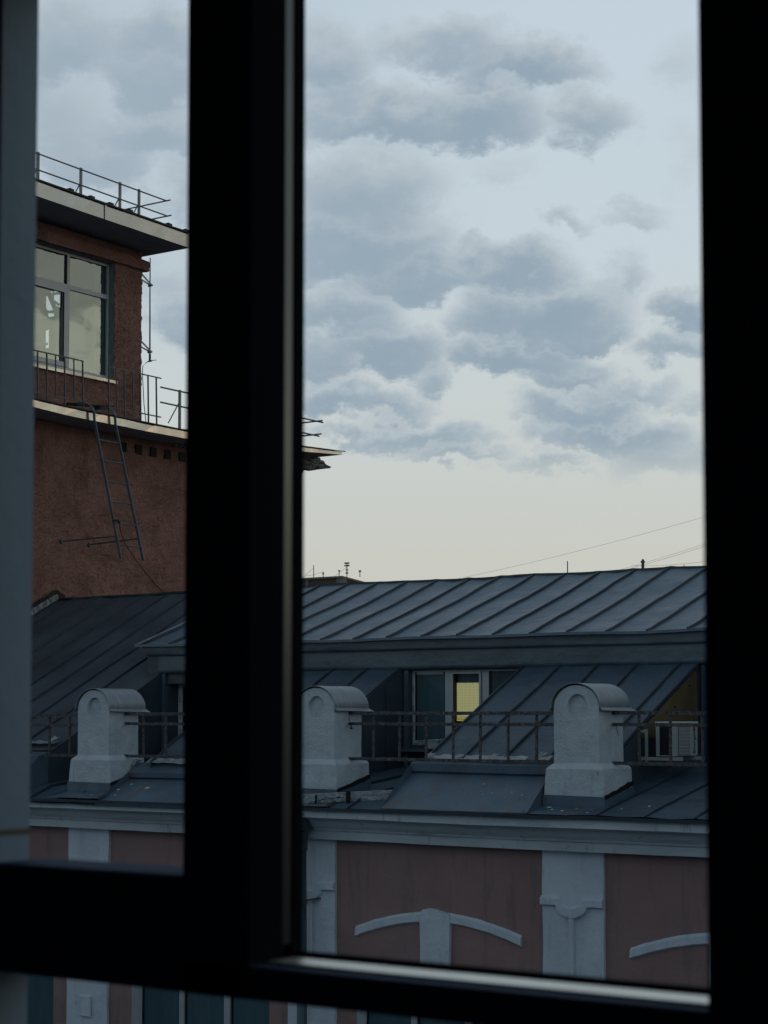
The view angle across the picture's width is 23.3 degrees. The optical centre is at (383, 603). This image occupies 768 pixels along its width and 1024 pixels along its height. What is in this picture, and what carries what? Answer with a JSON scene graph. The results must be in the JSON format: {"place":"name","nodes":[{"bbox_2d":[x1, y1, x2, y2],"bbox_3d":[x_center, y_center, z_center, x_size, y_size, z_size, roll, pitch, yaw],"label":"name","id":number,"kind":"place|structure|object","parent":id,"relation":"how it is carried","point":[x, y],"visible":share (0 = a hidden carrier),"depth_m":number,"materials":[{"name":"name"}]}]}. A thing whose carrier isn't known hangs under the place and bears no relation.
{"place":"outdoors","nodes":[
{"label":"outdoors","id":0,"kind":"place"},
{"bbox_2d":[304,576,363,585],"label":"brick block","id":1,"kind":"structure","parent":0,"point":[323,580],"depth_m":150.16,"materials":[{"name":"grey concrete"}]},
{"bbox_2d":[37,0,703,581],"label":"sky","id":2,"kind":"structure","parent":0,"point":[503,325],"materials":[{"name":"grey"}]},
{"bbox_2d":[458,517,702,578],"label":"overhead wire","id":3,"kind":"object","parent":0,"point":[584,549],"visible":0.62,"depth_m":66.08,"materials":[{"name":"grey"}]},
{"label":"street","id":4,"kind":"structure","parent":0,"visible":0},
{"bbox_2d":[0,0,38,1023],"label":"plaster wall","id":5,"kind":"structure","parent":4,"relation":"on","point":[18,180],"depth_m":2.92,"materials":[{"name":"grey paint"}]},
{"bbox_2d":[0,0,767,1023],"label":"window frame","id":6,"kind":"object","parent":5,"relation":"attached to","point":[220,912],"visible":1,"depth_m":2.59,"materials":[{"name":"black paint"}]},
{"bbox_2d":[32,179,345,751],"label":"stucco tower","id":7,"kind":"structure","parent":4,"relation":"on","point":[92,265],"depth_m":33.90,"materials":[{"name":"brown"}]},
{"bbox_2d":[36,288,59,349],"bbox_3d":[-6.492,-5.509,35.893,0.639,1.233,0.020,-2,-4,35],"label":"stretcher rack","id":8,"kind":"object","parent":7,"relation":"attached to","point":[50,295],"visible":0.88,"depth_m":35.92,"materials":[{"name":"white metal"}]},
{"bbox_2d":[34,350,83,408],"bbox_3d":[-6.202,-3.891,31.249,0.022,0.911,3.288,-2,-4,35],"label":"baluster railing","id":9,"kind":"object","parent":7,"relation":"on","point":[47,394],"visible":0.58,"depth_m":32.13,"materials":[{"name":"metal"}]},
{"bbox_2d":[54,306,86,370],"bbox_3d":[-5.694,-4.470,33.816,0.070,1.776,0.816,-2,-4,35],"label":"leaning board","id":10,"kind":"object","parent":7,"relation":"in","point":[77,335],"visible":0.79,"depth_m":33.92,"materials":[{"name":"grey wood"}]},
{"bbox_2d":[35,244,108,378],"bbox_3d":[-6.694,-5.302,31.982,0.112,2.185,5.586,-2,-4,35],"label":"window","id":11,"kind":"structure","parent":7,"relation":"in","point":[99,295],"depth_m":33.92,"materials":[{"name":"grey plastic"}]},
{"bbox_2d":[63,403,114,406],"bbox_3d":[-5.203,-3.499,32.844,0.120,0.110,1.086,-3,-4,40],"label":"plank","id":12,"kind":"object","parent":7,"relation":"on","point":[85,405],"visible":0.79,"depth_m":32.82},
{"bbox_2d":[59,402,144,560],"bbox_3d":[-4.968,-2.123,32.745,1.435,2.769,0.928,-2,-4,35],"label":"ladder","id":13,"kind":"object","parent":7,"relation":"attached to","point":[89,544],"visible":1,"depth_m":32.55,"materials":[{"name":"metal"}]},
{"bbox_2d":[112,519,162,591],"bbox_3d":[-4.117,-0.790,31.767,1.301,1.395,0.196,-3,-4,37],"label":"black cable","id":14,"kind":"object","parent":13,"relation":"attached to","point":[117,520],"visible":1,"depth_m":32.04,"materials":[{"name":"black plastic"}]},
{"bbox_2d":[37,152,171,218],"bbox_3d":[-7.174,-7.390,32.427,2.900,0.757,7.161,-2,-4,35],"label":"rooftop railing","id":15,"kind":"object","parent":7,"relation":"on","point":[118,198],"visible":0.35,"depth_m":33.41,"materials":[{"name":"metal"}]},
{"bbox_2d":[108,366,161,425],"bbox_3d":[-4.508,-3.745,33.673,0.022,0.911,1.411,-2,-4,35],"label":"baluster railing","id":16,"kind":"object","parent":7,"relation":"on","point":[124,409],"visible":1,"depth_m":33.64,"materials":[{"name":"metal"}]},
{"bbox_2d":[141,258,154,420],"bbox_3d":[-4.572,-5.012,35.170,0.224,3.221,0.679,-2,-4,25],"label":"antenna","id":17,"kind":"object","parent":7,"relation":"attached to","point":[149,351],"visible":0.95,"depth_m":35.40,"materials":[{"name":"paint"}]},
{"bbox_2d":[160,386,323,436],"bbox_3d":[-2.829,-3.437,37.636,3.305,0.770,6.375,0,-3,-6],"label":"roof railing","id":18,"kind":"object","parent":7,"relation":"on","point":[178,405],"visible":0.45,"depth_m":34.75,"materials":[{"name":"metal"}]},
{"bbox_2d":[27,566,707,1023],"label":"pink building","id":19,"kind":"structure","parent":4,"relation":"on","point":[583,854],"depth_m":22.48,"materials":[{"name":"paint"}]},
{"bbox_2d":[27,975,53,1023],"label":"window","id":20,"kind":"structure","parent":19,"relation":"in","point":[39,988],"depth_m":25.19,"materials":[{"name":"teal glass"}]},
{"bbox_2d":[30,714,77,756],"bbox_3d":[-5.091,1.814,25.690,3.021,0.583,0.042,-2,-4,35],"label":"roof railing","id":21,"kind":"object","parent":19,"relation":"on","point":[49,754],"visible":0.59,"depth_m":25.27,"materials":[{"name":"metal"}]},
{"bbox_2d":[124,712,183,757],"bbox_3d":[-2.184,1.680,23.666,3.192,0.601,0.042,-2,-4,35],"label":"roof railing","id":22,"kind":"object","parent":19,"relation":"on","point":[143,723],"visible":0.3,"depth_m":24.21,"materials":[{"name":"metal"}]},
{"bbox_2d":[166,682,183,741],"bbox_3d":[-2.447,1.595,26.979,1.740,0.917,0.290,-2,-4,35],"label":"dormer window","id":23,"kind":"structure","parent":19,"relation":"in","point":[176,688],"depth_m":27.45,"materials":[{"name":"white plastic"}]},
{"bbox_2d":[132,986,268,1023],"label":"window","id":24,"kind":"structure","parent":19,"relation":"in","point":[149,1006],"depth_m":23.66,"materials":[{"name":"teal plastic"}]},
{"bbox_2d":[297,818,320,1023],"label":"drainpipe","id":25,"kind":"object","parent":19,"relation":"attached to","point":[301,1009],"visible":0.32,"depth_m":22.12,"materials":[{"name":"metal"}]},
{"bbox_2d":[357,1012,461,1023],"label":"window","id":26,"kind":"structure","parent":19,"relation":"in","point":[362,1018],"depth_m":21.92,"materials":[{"name":"white plastic"}]},
{"bbox_2d":[423,739,442,748],"bbox_3d":[0.663,1.846,24.497,0.240,0.130,0.170,-2,-4,35],"label":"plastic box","id":27,"kind":"object","parent":19,"relation":"on","point":[433,743],"visible":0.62,"depth_m":24.42,"materials":[{"name":"white plastic"}]},
{"bbox_2d":[349,711,553,763],"bbox_3d":[0.801,1.672,21.580,3.152,0.848,0.042,-2,-4,35],"label":"roof railing","id":28,"kind":"object","parent":19,"relation":"on","point":[453,724],"visible":0.88,"depth_m":21.59,"materials":[{"name":"metal"}]},
{"bbox_2d":[412,669,517,744],"bbox_3d":[1.133,1.367,24.466,1.782,0.998,0.130,-2,-4,35],"label":"dormer window","id":29,"kind":"structure","parent":19,"relation":"in","point":[432,690],"depth_m":24.63,"materials":[{"name":"white plastic"}]},
{"bbox_2d":[612,711,705,766],"bbox_3d":[3.774,1.421,19.518,3.201,0.593,0.042,-2,-4,35],"label":"roof railing","id":30,"kind":"object","parent":19,"relation":"on","point":[670,724],"visible":0.71,"depth_m":20.02,"materials":[{"name":"metal"}]},
{"bbox_2d":[641,722,704,761],"bbox_3d":[3.290,1.574,21.205,0.532,0.458,0.656,-2,-4,35],"label":"air conditioner","id":31,"kind":"object","parent":19,"relation":"attached to","point":[684,744],"visible":0.89,"depth_m":20.98,"materials":[{"name":"white metal"}]}
]}

